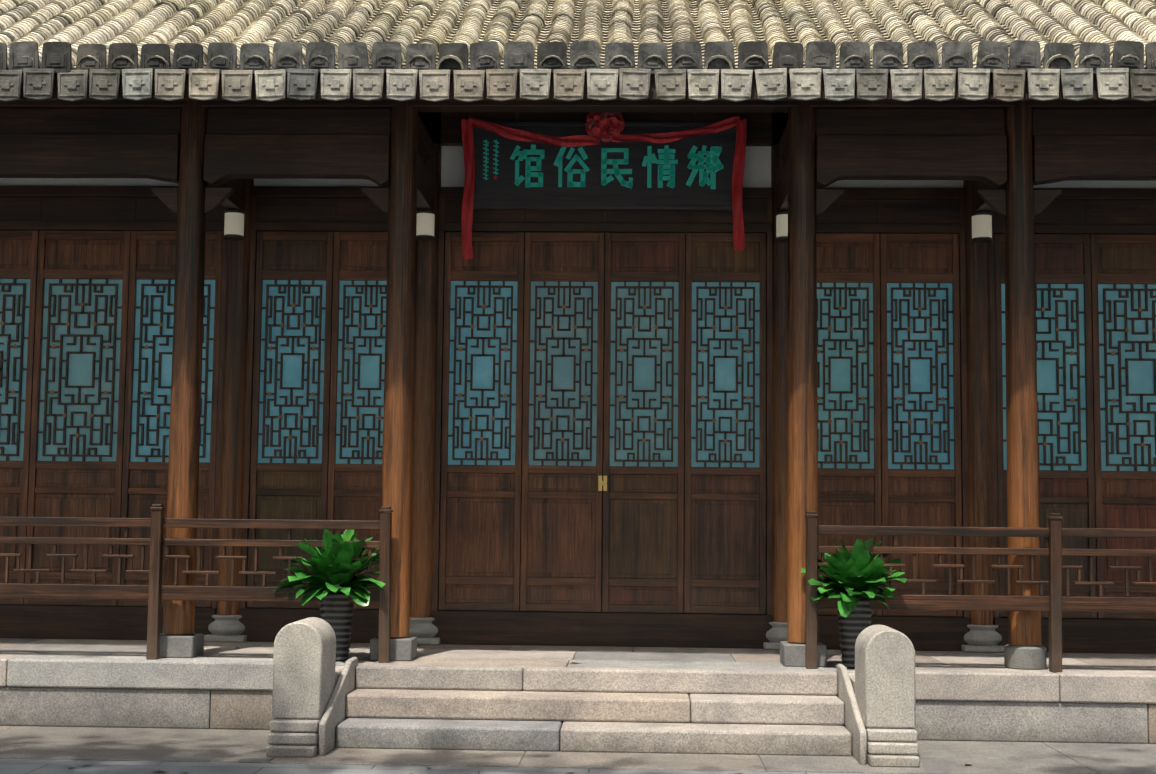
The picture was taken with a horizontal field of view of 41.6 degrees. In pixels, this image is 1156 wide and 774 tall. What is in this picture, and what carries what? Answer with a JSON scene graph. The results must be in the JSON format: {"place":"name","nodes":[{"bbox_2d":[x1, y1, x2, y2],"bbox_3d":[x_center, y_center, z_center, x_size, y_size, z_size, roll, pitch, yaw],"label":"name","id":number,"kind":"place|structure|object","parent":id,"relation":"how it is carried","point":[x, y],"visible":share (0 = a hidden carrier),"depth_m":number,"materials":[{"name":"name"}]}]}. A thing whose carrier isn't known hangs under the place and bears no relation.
{"place":"outdoors","nodes":[
{"label":"outdoors","id":0,"kind":"place"},
{"bbox_2d":[0,742,1042,773],"bbox_3d":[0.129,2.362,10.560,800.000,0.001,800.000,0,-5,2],"label":"ground","id":1,"kind":"structure","parent":0,"point":[20,766],"depth_m":8.75,"materials":[{"name":"grey stone"}]},
{"bbox_2d":[10,234,1099,618],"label":"back block","id":2,"kind":"structure","parent":1,"relation":"on","point":[602,480],"depth_m":12.20,"materials":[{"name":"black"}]},
{"bbox_2d":[18,1,1155,100],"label":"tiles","id":3,"kind":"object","parent":2,"relation":"on","point":[652,91],"depth_m":10.04,"materials":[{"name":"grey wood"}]},
{"bbox_2d":[0,0,1155,69],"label":"roof tiles","id":4,"kind":"object","parent":3,"relation":"attached to","point":[75,24],"visible":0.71,"depth_m":11.05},
{"bbox_2d":[0,40,1155,75],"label":"roof tiles","id":5,"kind":"object","parent":4,"relation":"attached to","point":[57,56],"visible":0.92,"depth_m":10.01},
{"bbox_2d":[0,68,1155,101],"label":"eave tiles","id":6,"kind":"object","parent":4,"relation":"attached to","point":[906,84],"visible":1,"depth_m":9.97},
{"bbox_2d":[0,652,1155,743],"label":"platform edge","id":7,"kind":"object","parent":1,"relation":"on","point":[1114,705],"visible":0.46,"depth_m":10.29,"materials":[{"name":"stone"}]},
{"bbox_2d":[0,504,392,662],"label":"rail","id":8,"kind":"object","parent":7,"relation":"on","point":[155,585],"visible":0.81,"depth_m":10.49,"materials":[{"name":"brown wood"}]},
{"bbox_2d":[0,517,379,602],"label":"rail","id":9,"kind":"object","parent":8,"relation":"attached to","point":[140,592],"visible":0.77,"depth_m":10.54,"materials":[{"name":"brown wood"}]},
{"bbox_2d":[319,593,354,661],"bbox_3d":[-1.669,1.653,10.525,0.255,0.470,0.255,0,-5,2],"label":"pot","id":10,"kind":"object","parent":7,"relation":"on","point":[336,612],"visible":0.65,"depth_m":10.44,"materials":[{"name":"grey ceramic"}]},
{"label":"pot soil","id":11,"kind":"structure","parent":10,"relation":"in","visible":0},
{"bbox_2d":[274,529,392,606],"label":"plant leaves","id":12,"kind":"object","parent":11,"relation":"on","point":[334,566],"visible":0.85,"depth_m":10.41,"materials":[{"name":"green plant"}]},
{"bbox_2d":[160,633,1046,669],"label":"column bases","id":13,"kind":"object","parent":7,"relation":"on","point":[792,654],"depth_m":10.51,"materials":[{"name":"stone"}]},
{"bbox_2d":[163,100,1040,645],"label":"columns","id":14,"kind":"structure","parent":13,"relation":"on","point":[409,420],"depth_m":10.79,"materials":[{"name":"brown wood"}]},
{"bbox_2d":[0,100,1155,216],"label":"beams","id":15,"kind":"structure","parent":14,"relation":"on","point":[855,140],"depth_m":10.88,"materials":[{"name":"brown wood"}]},
{"bbox_2d":[207,114,1003,213],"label":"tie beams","id":16,"kind":"structure","parent":14,"relation":"attached to","point":[235,199],"depth_m":11.83,"materials":[{"name":"brown wood"}]},
{"bbox_2d":[224,210,991,242],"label":"lamp rims","id":17,"kind":"object","parent":14,"relation":"attached to","point":[431,238],"visible":0.52,"depth_m":12.00,"materials":[{"name":"grey metal"}]},
{"bbox_2d":[224,212,991,237],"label":"lamps","id":18,"kind":"object","parent":17,"relation":"attached to","point":[234,224],"visible":0.69,"depth_m":11.99,"materials":[{"name":"beige"}]},
{"bbox_2d":[837,599,872,668],"bbox_3d":[1.889,1.679,10.392,0.255,0.470,0.255,0,-5,2],"label":"pot","id":19,"kind":"object","parent":7,"relation":"on","point":[855,623],"visible":0.6,"depth_m":10.30,"materials":[{"name":"grey ceramic"}]},
{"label":"pot soil","id":20,"kind":"structure","parent":19,"relation":"in","visible":0},
{"bbox_2d":[801,538,906,616],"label":"plant leaves","id":21,"kind":"object","parent":20,"relation":"on","point":[856,574],"visible":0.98,"depth_m":10.27,"materials":[{"name":"green plant"}]},
{"bbox_2d":[805,511,1151,671],"bbox_3d":[5.320,1.403,10.216,7.550,1.062,0.095,0,-5,2],"label":"rail","id":22,"kind":"object","parent":7,"relation":"on","point":[1053,543],"visible":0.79,"depth_m":10.30,"materials":[{"name":"brown wood"}]},
{"bbox_2d":[817,525,1155,612],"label":"rail","id":23,"kind":"object","parent":22,"relation":"attached to","point":[1019,603],"visible":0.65,"depth_m":10.32,"materials":[{"name":"brown wood"}]},
{"bbox_2d":[0,726,1155,773],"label":"pavement","id":24,"kind":"structure","parent":1,"relation":"on","point":[203,745],"depth_m":9.25,"materials":[{"name":"stone"}]},
{"bbox_2d":[266,617,357,757],"bbox_3d":[-1.675,1.869,9.694,0.343,0.800,1.140,0,-5,2],"label":"stone stair side","id":25,"kind":"object","parent":24,"relation":"on","point":[314,686],"visible":0.94,"depth_m":9.28,"materials":[{"name":"stone"}]},
{"bbox_2d":[336,664,851,756],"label":"steps","id":26,"kind":"structure","parent":24,"relation":"on","point":[631,710],"depth_m":9.74,"materials":[{"name":"stone"}]},
{"bbox_2d":[837,625,919,767],"bbox_3d":[1.870,1.895,9.561,0.343,0.800,1.140,0,-5,2],"label":"stone stair side","id":27,"kind":"object","parent":24,"relation":"on","point":[876,694],"visible":0.92,"depth_m":9.14,"materials":[{"name":"stone"}]},
{"bbox_2d":[69,645,1087,773],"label":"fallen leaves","id":28,"kind":"object","parent":1,"relation":"on","point":[159,771],"visible":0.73,"depth_m":8.74,"materials":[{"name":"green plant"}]},
{"bbox_2d":[0,146,1155,188],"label":"white wall","id":29,"kind":"structure","parent":0,"point":[757,169],"depth_m":12.29,"materials":[{"name":"white paint"}]},
{"bbox_3d":[0.233,2.475,13.383,18.000,0.250,6.350,0,-5,2],"label":"platform","id":30,"kind":"object","parent":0,"visible":0},
{"bbox_2d":[0,638,1155,667],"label":"platform floor","id":31,"kind":"structure","parent":30,"relation":"on","point":[1121,660],"depth_m":11.30,"materials":[{"name":"stone"}]},
{"bbox_2d":[0,112,1155,653],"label":"beams","id":32,"kind":"structure","parent":31,"relation":"on","point":[324,208],"depth_m":12.08,"materials":[{"name":"brown wood"}]},
{"bbox_2d":[0,197,1155,618],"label":"door panels","id":33,"kind":"object","parent":32,"relation":"attached to","point":[642,539],"depth_m":12.06,"materials":[{"name":"brown wood"}]},
{"bbox_2d":[0,279,1155,470],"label":"window panes","id":34,"kind":"structure","parent":33,"relation":"attached to","point":[1141,376],"depth_m":12.14,"materials":[{"name":"teal glass"}]},
{"bbox_2d":[0,278,1155,470],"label":"lattice door","id":35,"kind":"structure","parent":33,"relation":"attached to","point":[835,462],"depth_m":12.12,"materials":[{"name":"wood"}]},
{"bbox_2d":[0,302,1155,446],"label":"door ornaments","id":36,"kind":"object","parent":35,"relation":"attached to","point":[505,349],"depth_m":12.11},
{"bbox_2d":[0,230,1155,618],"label":"door rails","id":37,"kind":"object","parent":33,"relation":"attached to","point":[616,276],"depth_m":12.08,"materials":[{"name":"brown wood"}]},
{"bbox_2d":[598,476,606,490],"bbox_3d":[0.195,0.759,12.021,0.070,0.120,0.018,0,-5,2],"label":"door handle","id":38,"kind":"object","parent":33,"relation":"attached to","point":[601,483],"depth_m":12.02,"materials":[{"name":"gold metal"}]},
{"bbox_2d":[469,112,735,210],"bbox_3d":[0.203,-1.857,12.117,2.180,0.900,0.062,0,-5,2],"label":"plaque","id":39,"kind":"object","parent":32,"relation":"attached to","point":[502,191],"visible":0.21,"depth_m":12.09,"materials":[{"name":"black wood"}]},
{"bbox_2d":[483,140,723,188],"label":"plaque characters","id":40,"kind":"object","parent":39,"relation":"attached to","point":[713,164],"visible":1,"depth_m":12.08,"materials":[{"name":"green paint"}]},
{"bbox_2d":[461,112,746,258],"bbox_3d":[0.195,-1.615,11.947,2.266,1.216,0.263,0,-5,2],"label":"ribbon","id":41,"kind":"object","parent":39,"relation":"attached to","point":[605,126],"visible":0.96,"depth_m":12.05,"materials":[{"name":"red fabric"}]},
{"bbox_2d":[204,614,1003,652],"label":"column bases","id":42,"kind":"object","parent":31,"relation":"on","point":[977,638],"depth_m":11.83,"materials":[{"name":"white stone"}]}
]}

